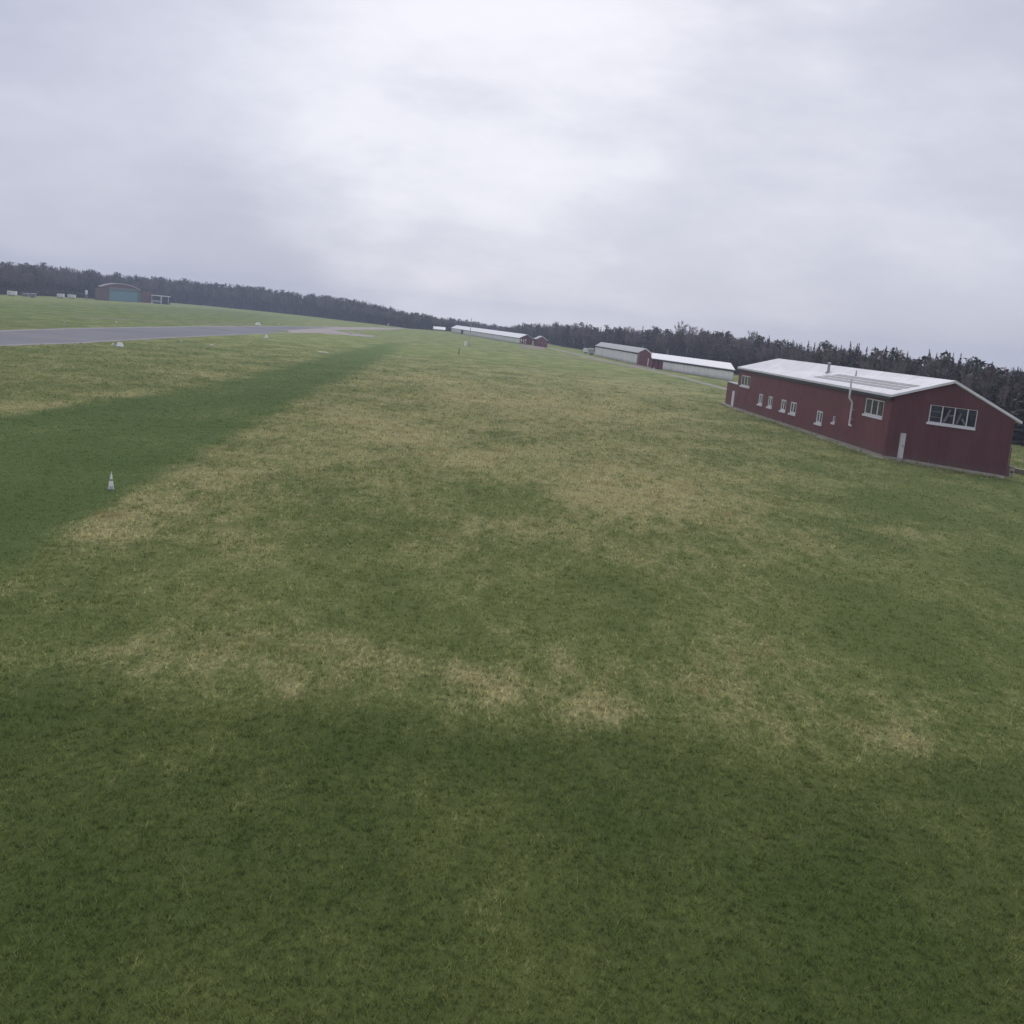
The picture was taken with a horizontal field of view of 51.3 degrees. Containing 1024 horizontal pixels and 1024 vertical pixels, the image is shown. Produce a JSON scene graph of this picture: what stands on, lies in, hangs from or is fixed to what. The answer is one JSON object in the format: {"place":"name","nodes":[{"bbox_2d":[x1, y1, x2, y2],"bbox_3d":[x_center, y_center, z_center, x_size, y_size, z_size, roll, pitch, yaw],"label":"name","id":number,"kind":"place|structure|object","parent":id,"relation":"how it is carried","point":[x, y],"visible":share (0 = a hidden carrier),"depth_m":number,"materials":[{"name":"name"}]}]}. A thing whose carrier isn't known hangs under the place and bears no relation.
{"place":"outdoors","nodes":[
{"label":"outdoors","id":0,"kind":"place"},
{"bbox_2d":[78,317,253,324],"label":"taxiway track","id":1,"kind":"structure","parent":0,"point":[165,321],"depth_m":267.46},
{"bbox_2d":[3,294,450,331],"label":"forest floor","id":2,"kind":"structure","parent":0,"point":[312,316],"depth_m":648.28,"materials":[{"name":"plant"}]},
{"bbox_2d":[1,286,93,297],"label":"undergrowth","id":3,"kind":"object","parent":2,"relation":"on","point":[26,290],"visible":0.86,"depth_m":495.16,"materials":[{"name":"green plant"}]},
{"bbox_2d":[0,261,542,337],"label":"wood","id":4,"kind":"object","parent":2,"relation":"on","point":[42,277],"visible":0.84,"depth_m":628.04,"materials":[{"name":"green plant"}]},
{"bbox_2d":[363,336,633,367],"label":"field track","id":5,"kind":"structure","parent":0,"point":[521,352],"depth_m":283.11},
{"bbox_2d":[408,358,600,377],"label":"mown track","id":6,"kind":"structure","parent":0,"point":[497,366],"depth_m":181.50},
{"bbox_2d":[0,294,1023,1023],"bbox_3d":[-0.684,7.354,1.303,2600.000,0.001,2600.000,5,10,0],"label":"ground","id":7,"kind":"structure","parent":0,"point":[50,312],"depth_m":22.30,"materials":[{"name":"plant"}]},
{"bbox_2d":[6,291,16,295],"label":"trailer","id":8,"kind":"object","parent":7,"relation":"on","point":[10,293],"visible":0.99,"depth_m":415.79,"materials":[{"name":"grey metal"}]},
{"bbox_2d":[107,471,113,489],"bbox_3d":[-15.014,-1.177,39.955,0.240,0.690,0.240,1,11,-23],"label":"marker cone","id":9,"kind":"object","parent":7,"relation":"on","point":[111,486],"visible":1,"depth_m":39.90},
{"bbox_2d":[95,283,150,302],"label":"arched hangar","id":10,"kind":"structure","parent":7,"relation":"on","point":[117,292],"depth_m":554.99,"materials":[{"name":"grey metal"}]},
{"bbox_2d":[109,290,116,300],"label":"sliding door","id":11,"kind":"structure","parent":10,"relation":"in","point":[112,294],"depth_m":542.78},
{"bbox_2d":[117,291,123,300],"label":"sliding door","id":12,"kind":"structure","parent":10,"relation":"in","point":[120,294],"depth_m":553.96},
{"bbox_2d":[124,292,130,301],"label":"sliding door","id":13,"kind":"structure","parent":10,"relation":"in","point":[127,295],"depth_m":565.17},
{"bbox_2d":[131,292,137,301],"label":"sliding door","id":14,"kind":"structure","parent":10,"relation":"in","point":[133,294],"depth_m":575.47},
{"bbox_2d":[151,295,170,304],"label":"shelter","id":15,"kind":"object","parent":7,"relation":"on","point":[158,299],"visible":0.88,"depth_m":603.62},
{"bbox_2d":[0,326,330,344],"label":"runway","id":16,"kind":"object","parent":7,"relation":"on","point":[50,336],"visible":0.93,"depth_m":171.89,"materials":[{"name":"asphalt"}]},
{"bbox_2d":[0,326,289,331],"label":"runway edge strip","id":17,"kind":"object","parent":16,"relation":"on","point":[137,327],"visible":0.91,"depth_m":203.91,"materials":[{"name":"asphalt"}]},
{"bbox_2d":[0,332,289,345],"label":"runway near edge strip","id":18,"kind":"object","parent":16,"relation":"on","point":[128,339],"visible":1,"depth_m":151.43,"materials":[{"name":"asphalt"}]},
{"bbox_2d":[128,302,425,330],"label":"taxiway","id":19,"kind":"structure","parent":7,"relation":"on","point":[221,307],"depth_m":599.45,"materials":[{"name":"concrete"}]},
{"bbox_2d":[288,326,408,336],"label":"runway end","id":20,"kind":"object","parent":7,"relation":"on","point":[331,330],"visible":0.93,"depth_m":331.25,"materials":[{"name":"asphalt"}]},
{"bbox_2d":[433,326,445,330],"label":"hangar","id":21,"kind":"structure","parent":7,"relation":"on","point":[436,328],"depth_m":563.69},
{"bbox_2d":[451,325,532,344],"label":"hangar","id":22,"kind":"structure","parent":7,"relation":"on","point":[511,337],"depth_m":450.20,"materials":[{"name":"metal"}]},
{"bbox_2d":[521,345,544,349],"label":"gravel apron","id":23,"kind":"object","parent":7,"relation":"on","point":[532,347],"visible":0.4,"depth_m":363.62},
{"bbox_2d":[533,336,547,347],"bbox_3d":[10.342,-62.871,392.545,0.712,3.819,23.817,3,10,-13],"label":"hangar","id":24,"kind":"structure","parent":7,"relation":"on","point":[541,341],"depth_m":391.65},
{"bbox_2d":[595,342,651,366],"bbox_3d":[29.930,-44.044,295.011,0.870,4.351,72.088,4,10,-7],"label":"hangar","id":25,"kind":"structure","parent":7,"relation":"on","point":[633,355],"depth_m":288.59,"materials":[{"name":"paint"}]},
{"bbox_2d":[607,349,611,358],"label":"sliding door","id":26,"kind":"structure","parent":25,"relation":"in","point":[609,352],"depth_m":307.69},
{"bbox_2d":[611,350,616,359],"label":"sliding door","id":27,"kind":"structure","parent":25,"relation":"in","point":[613,356],"depth_m":301.77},
{"bbox_2d":[616,351,621,360],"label":"sliding door","id":28,"kind":"structure","parent":25,"relation":"in","point":[618,354],"depth_m":295.47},
{"bbox_2d":[621,352,625,361],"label":"sliding door","id":29,"kind":"structure","parent":25,"relation":"in","point":[623,355],"depth_m":289.58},
{"bbox_2d":[625,352,631,362],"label":"sliding door","id":30,"kind":"structure","parent":25,"relation":"in","point":[628,355],"depth_m":283.28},
{"bbox_2d":[631,353,637,363],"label":"sliding door","id":31,"kind":"structure","parent":25,"relation":"in","point":[634,356],"depth_m":276.92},
{"bbox_2d":[650,353,734,380],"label":"hangar","id":32,"kind":"structure","parent":7,"relation":"on","point":[707,368],"depth_m":234.64,"materials":[{"name":"metal"}]},
{"bbox_2d":[663,362,672,370],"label":"sliding door","id":33,"kind":"structure","parent":32,"relation":"in","point":[666,365],"depth_m":245.76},
{"bbox_2d":[673,363,683,372],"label":"sliding door","id":34,"kind":"structure","parent":32,"relation":"in","point":[676,367],"depth_m":240.48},
{"bbox_2d":[684,365,695,374],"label":"sliding door","id":35,"kind":"structure","parent":32,"relation":"in","point":[688,369],"depth_m":235.19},
{"bbox_2d":[695,366,707,376],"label":"sliding door","id":36,"kind":"structure","parent":32,"relation":"in","point":[701,371],"depth_m":229.52,"materials":[{"name":"metal"}]},
{"bbox_2d":[707,368,719,378],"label":"sliding door","id":37,"kind":"structure","parent":32,"relation":"in","point":[714,373],"depth_m":224.26,"materials":[{"name":"metal"}]},
{"bbox_2d":[719,370,732,380],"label":"sliding door","id":38,"kind":"structure","parent":32,"relation":"in","point":[726,375],"depth_m":218.69,"materials":[{"name":"metal"}]},
{"bbox_2d":[721,358,1022,477],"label":"hall","id":39,"kind":"structure","parent":7,"relation":"on","point":[946,423],"depth_m":82.98,"materials":[{"name":"wood"}]},
{"bbox_2d":[739,375,750,388],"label":"window","id":40,"kind":"structure","parent":39,"relation":"in","point":[745,381],"depth_m":122.82,"materials":[{"name":"white glass"}]},
{"bbox_2d":[756,394,762,406],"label":"window","id":41,"kind":"structure","parent":39,"relation":"in","point":[760,395],"depth_m":116.03,"materials":[{"name":"white glass"}]},
{"bbox_2d":[766,396,772,408],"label":"window","id":42,"kind":"structure","parent":39,"relation":"in","point":[770,399],"depth_m":112.43,"materials":[{"name":"white glass"}]},
{"bbox_2d":[778,399,786,412],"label":"window","id":43,"kind":"structure","parent":39,"relation":"in","point":[783,404],"depth_m":107.84,"materials":[{"name":"white glass"}]},
{"bbox_2d":[788,402,796,415],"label":"window","id":44,"kind":"structure","parent":39,"relation":"in","point":[793,405],"depth_m":104.62,"materials":[{"name":"white glass"}]},
{"bbox_2d":[814,410,822,425],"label":"window","id":45,"kind":"structure","parent":39,"relation":"in","point":[819,413],"depth_m":96.95,"materials":[{"name":"white glass"}]},
{"bbox_2d":[862,398,884,419],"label":"window","id":46,"kind":"structure","parent":39,"relation":"in","point":[873,407],"depth_m":84.53,"materials":[{"name":"white glass"}]},
{"bbox_2d":[897,433,905,458],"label":"door","id":47,"kind":"structure","parent":39,"relation":"in","point":[903,436],"depth_m":80.43,"materials":[{"name":"grey metal"}]},
{"bbox_2d":[926,405,977,430],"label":"window","id":48,"kind":"structure","parent":39,"relation":"in","point":[960,418],"depth_m":77.31,"materials":[{"name":"glass"}]},
{"bbox_2d":[1013,468,1023,474],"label":"timber beam","id":49,"kind":"structure","parent":7,"relation":"on","point":[1018,470],"depth_m":78.70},
{"bbox_2d":[0,0,1023,374],"label":"sky","id":50,"kind":"structure","parent":0,"point":[838,172],"materials":[{"name":"grey"}]},
{"bbox_2d":[545,347,726,389],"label":"path","id":51,"kind":"structure","parent":0,"point":[712,385],"depth_m":235.73,"materials":[{"name":"gravel"}]},
{"bbox_2d":[532,340,1023,445],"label":"forest ground","id":52,"kind":"structure","parent":0,"point":[736,373],"depth_m":407.77,"materials":[{"name":"plant"}]},
{"bbox_2d":[563,326,568,346],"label":"spruce tree","id":53,"kind":"object","parent":52,"relation":"on","point":[566,343],"visible":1,"depth_m":426.17,"materials":[{"name":"green plant"}]},
{"bbox_2d":[587,328,592,347],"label":"spruce tree","id":54,"kind":"object","parent":52,"relation":"on","point":[589,343],"visible":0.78,"depth_m":399.44,"materials":[{"name":"green plant"}]},
{"bbox_2d":[613,329,623,344],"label":"pine tree","id":55,"kind":"object","parent":52,"relation":"on","point":[618,338],"visible":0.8,"depth_m":375.49,"materials":[{"name":"green plant"}]},
{"bbox_2d":[621,326,636,340],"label":"bare tree","id":56,"kind":"object","parent":52,"relation":"on","point":[627,330],"visible":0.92,"depth_m":376.89,"materials":[{"name":"grey plant"}]},
{"bbox_2d":[647,328,658,352],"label":"pine tree","id":57,"kind":"object","parent":52,"relation":"on","point":[653,345],"visible":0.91,"depth_m":345.53,"materials":[{"name":"green plant"}]},
{"bbox_2d":[655,334,663,352],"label":"pine tree","id":58,"kind":"object","parent":52,"relation":"on","point":[659,344],"visible":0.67,"depth_m":342.94,"materials":[{"name":"green plant"}]},
{"bbox_2d":[664,332,674,352],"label":"pine tree","id":59,"kind":"object","parent":52,"relation":"on","point":[666,345],"visible":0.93,"depth_m":330.69,"materials":[{"name":"green plant"}]},
{"bbox_2d":[676,337,681,355],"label":"spruce tree","id":60,"kind":"object","parent":52,"relation":"on","point":[679,350],"visible":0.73,"depth_m":326.82,"materials":[{"name":"green plant"}]},
{"bbox_2d":[675,330,685,351],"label":"pine tree","id":61,"kind":"object","parent":52,"relation":"on","point":[679,336],"visible":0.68,"depth_m":329.93,"materials":[{"name":"green plant"}]},
{"bbox_2d":[675,322,698,352],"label":"bare tree","id":62,"kind":"object","parent":52,"relation":"on","point":[691,330],"visible":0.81,"depth_m":327.56,"materials":[{"name":"grey plant"}]},
{"bbox_2d":[685,326,709,356],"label":"bare tree","id":63,"kind":"object","parent":52,"relation":"on","point":[697,334],"visible":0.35,"depth_m":311.36,"materials":[{"name":"grey plant"}]},
{"bbox_2d":[696,329,707,358],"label":"pine tree","id":64,"kind":"object","parent":52,"relation":"on","point":[702,343],"visible":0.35,"depth_m":310.56,"materials":[{"name":"green plant"}]},
{"bbox_2d":[703,336,711,359],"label":"bare tree","id":65,"kind":"object","parent":52,"relation":"on","point":[710,341],"visible":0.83,"depth_m":301.98,"materials":[{"name":"grey plant"}]},
{"bbox_2d":[706,331,718,360],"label":"pine tree","id":66,"kind":"object","parent":52,"relation":"on","point":[712,338],"visible":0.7,"depth_m":295.21,"materials":[{"name":"green plant"}]},
{"bbox_2d":[709,332,724,360],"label":"pine tree","id":67,"kind":"object","parent":52,"relation":"on","point":[714,356],"visible":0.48,"depth_m":292.55,"materials":[{"name":"green plant"}]},
{"bbox_2d":[711,336,726,360],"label":"bare tree","id":68,"kind":"object","parent":52,"relation":"on","point":[716,342],"visible":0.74,"depth_m":287.42,"materials":[{"name":"grey plant"}]},
{"bbox_2d":[717,331,732,361],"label":"pine tree","id":69,"kind":"object","parent":52,"relation":"on","point":[727,334],"visible":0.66,"depth_m":281.33,"materials":[{"name":"green plant"}]},
{"bbox_2d":[723,335,737,362],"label":"pine tree","id":70,"kind":"object","parent":52,"relation":"on","point":[728,345],"visible":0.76,"depth_m":277.17,"materials":[{"name":"green plant"}]},
{"bbox_2d":[731,347,739,373],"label":"pine tree","id":71,"kind":"object","parent":52,"relation":"on","point":[736,361],"visible":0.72,"depth_m":271.32,"materials":[{"name":"green plant"}]},
{"bbox_2d":[733,343,747,365],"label":"pine tree","id":72,"kind":"object","parent":52,"relation":"on","point":[743,364],"visible":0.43,"depth_m":265.25,"materials":[{"name":"green plant"}]},
{"bbox_2d":[739,331,755,363],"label":"bare tree","id":73,"kind":"object","parent":52,"relation":"on","point":[752,334],"visible":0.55,"depth_m":262.19,"materials":[{"name":"grey plant"}]},
{"bbox_2d":[742,345,753,364],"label":"bare tree","id":74,"kind":"object","parent":52,"relation":"on","point":[747,362],"visible":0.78,"depth_m":256.64,"materials":[{"name":"grey plant"}]},
{"bbox_2d":[750,336,757,363],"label":"spruce tree","id":75,"kind":"object","parent":52,"relation":"on","point":[754,354],"visible":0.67,"depth_m":250.28,"materials":[{"name":"green plant"}]},
{"bbox_2d":[753,335,764,362],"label":"pine tree","id":76,"kind":"object","parent":52,"relation":"on","point":[761,339],"visible":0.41,"depth_m":252.55,"materials":[{"name":"green plant"}]},
{"bbox_2d":[499,323,1023,415],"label":"deep wood","id":77,"kind":"object","parent":52,"relation":"on","point":[966,371],"visible":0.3,"depth_m":236.28,"materials":[{"name":"green plant"}]},
{"bbox_2d":[755,346,769,362],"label":"bare tree","id":78,"kind":"object","parent":52,"relation":"on","point":[759,355],"visible":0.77,"depth_m":243.29,"materials":[{"name":"grey plant"}]},
{"bbox_2d":[761,346,781,358],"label":"bare tree","id":79,"kind":"object","parent":52,"relation":"on","point":[770,352],"visible":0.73,"depth_m":236.49,"materials":[{"name":"grey plant"}]},
{"bbox_2d":[772,340,785,357],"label":"pine tree","id":80,"kind":"object","parent":52,"relation":"on","point":[777,344],"visible":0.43,"depth_m":236.57,"materials":[{"name":"green plant"}]},
{"bbox_2d":[785,347,811,360],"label":"bare tree","id":81,"kind":"object","parent":52,"relation":"on","point":[792,354],"visible":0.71,"depth_m":204.69,"materials":[{"name":"grey plant"}]},
{"bbox_2d":[814,340,834,363],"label":"pine tree","id":82,"kind":"object","parent":52,"relation":"on","point":[824,345],"visible":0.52,"depth_m":189.03,"materials":[{"name":"green plant"}]},
{"bbox_2d":[825,350,847,363],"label":"bare tree","id":83,"kind":"object","parent":52,"relation":"on","point":[838,353],"visible":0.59,"depth_m":185.03,"materials":[{"name":"grey plant"}]},
{"bbox_2d":[843,341,851,366],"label":"spruce tree","id":84,"kind":"object","parent":52,"relation":"on","point":[848,361],"visible":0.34,"depth_m":172.90,"materials":[{"name":"green plant"}]},
{"bbox_2d":[850,345,858,367],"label":"spruce tree","id":85,"kind":"object","parent":52,"relation":"on","point":[853,361],"visible":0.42,"depth_m":169.69,"materials":[{"name":"green plant"}]},
{"bbox_2d":[862,361,881,370],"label":"bare tree","id":86,"kind":"object","parent":52,"relation":"on","point":[871,367],"visible":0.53,"depth_m":159.81,"materials":[{"name":"grey plant"}]},
{"bbox_2d":[864,346,883,370],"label":"pine tree","id":87,"kind":"object","parent":52,"relation":"on","point":[876,352],"visible":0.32,"depth_m":160.82,"materials":[{"name":"green plant"}]},
{"bbox_2d":[874,350,905,367],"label":"bare tree","id":88,"kind":"object","parent":52,"relation":"on","point":[881,356],"visible":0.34,"depth_m":159.04,"materials":[{"name":"grey plant"}]},
{"bbox_2d":[887,350,894,372],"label":"spruce tree","id":89,"kind":"object","parent":52,"relation":"on","point":[890,363],"visible":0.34,"depth_m":151.16,"materials":[{"name":"green plant"}]},
{"bbox_2d":[881,346,902,370],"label":"pine tree","id":90,"kind":"object","parent":52,"relation":"on","point":[896,354],"visible":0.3,"depth_m":153.13,"materials":[{"name":"green plant"}]},
{"bbox_2d":[891,361,910,373],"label":"bare tree","id":91,"kind":"object","parent":52,"relation":"on","point":[900,367],"visible":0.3,"depth_m":146.34,"materials":[{"name":"grey plant"}]},
{"bbox_2d":[904,355,910,374],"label":"spruce tree","id":92,"kind":"object","parent":52,"relation":"on","point":[906,371],"visible":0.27,"depth_m":143.43,"materials":[{"name":"green plant"}]},
{"bbox_2d":[929,351,951,378],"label":"pine tree","id":93,"kind":"object","parent":52,"relation":"on","point":[943,354],"visible":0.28,"depth_m":132.92,"materials":[{"name":"green plant"}]},
{"bbox_2d":[947,353,954,379],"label":"spruce tree","id":94,"kind":"object","parent":52,"relation":"on","point":[950,372],"visible":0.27,"depth_m":127.09,"materials":[{"name":"green plant"}]},
{"bbox_2d":[955,353,962,379],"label":"spruce tree","id":95,"kind":"object","parent":52,"relation":"on","point":[960,365],"visible":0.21,"depth_m":129.40,"materials":[{"name":"green plant"}]},
{"bbox_2d":[972,362,977,383],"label":"spruce tree","id":96,"kind":"object","parent":52,"relation":"on","point":[976,370],"visible":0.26,"depth_m":124.78,"materials":[{"name":"green plant"}]},
{"bbox_2d":[974,363,997,385],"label":"pine tree","id":97,"kind":"object","parent":52,"relation":"on","point":[982,372],"visible":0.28,"depth_m":122.47,"materials":[{"name":"green plant"}]},
{"bbox_2d":[984,383,988,399],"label":"spruce tree","id":98,"kind":"object","parent":52,"relation":"on","point":[986,396],"visible":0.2,"depth_m":116.82,"materials":[{"name":"green plant"}]},
{"bbox_2d":[988,369,1000,404],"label":"spruce tree","id":99,"kind":"object","parent":52,"relation":"on","point":[994,394],"visible":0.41,"depth_m":116.67,"materials":[{"name":"green plant"}]},
{"bbox_2d":[997,383,1005,407],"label":"spruce tree","id":100,"kind":"object","parent":52,"relation":"on","point":[999,403],"visible":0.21,"depth_m":114.93,"materials":[{"name":"green plant"}]},
{"bbox_2d":[1001,368,1013,413],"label":"spruce tree","id":101,"kind":"object","parent":52,"relation":"on","point":[1007,404],"visible":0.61,"depth_m":113.52,"materials":[{"name":"green plant"}]},
{"bbox_2d":[1001,366,1020,392],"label":"bare tree","id":102,"kind":"object","parent":52,"relation":"on","point":[1009,374],"visible":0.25,"depth_m":119.90,"materials":[{"name":"grey plant"}]},
{"bbox_2d":[1011,393,1023,445],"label":"spruce tree","id":103,"kind":"object","parent":52,"relation":"on","point":[1020,435],"visible":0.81,"depth_m":109.27,"materials":[{"name":"green plant"}]},
{"bbox_2d":[1011,378,1023,438],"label":"spruce tree","id":104,"kind":"object","parent":52,"relation":"on","point":[1019,398],"visible":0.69,"depth_m":109.75,"materials":[{"name":"green plant"}]},
{"bbox_2d":[976,366,999,397],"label":"bare tree","id":105,"kind":"object","parent":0,"point":[982,377],"visible":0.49,"depth_m":121.10,"materials":[{"name":"grey plant"}]},
{"bbox_2d":[983,375,1009,400],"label":"pine tree","id":106,"kind":"object","parent":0,"point":[993,377],"visible":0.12,"depth_m":120.05,"materials":[{"name":"green plant"}]},
{"bbox_2d":[996,380,1023,414],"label":"bare tree","id":107,"kind":"object","parent":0,"point":[1007,394],"visible":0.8,"depth_m":113.18,"materials":[{"name":"grey plant"}]},
{"bbox_2d":[1006,466,1013,476],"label":"stone block","id":108,"kind":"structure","parent":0,"point":[1011,472],"depth_m":75.72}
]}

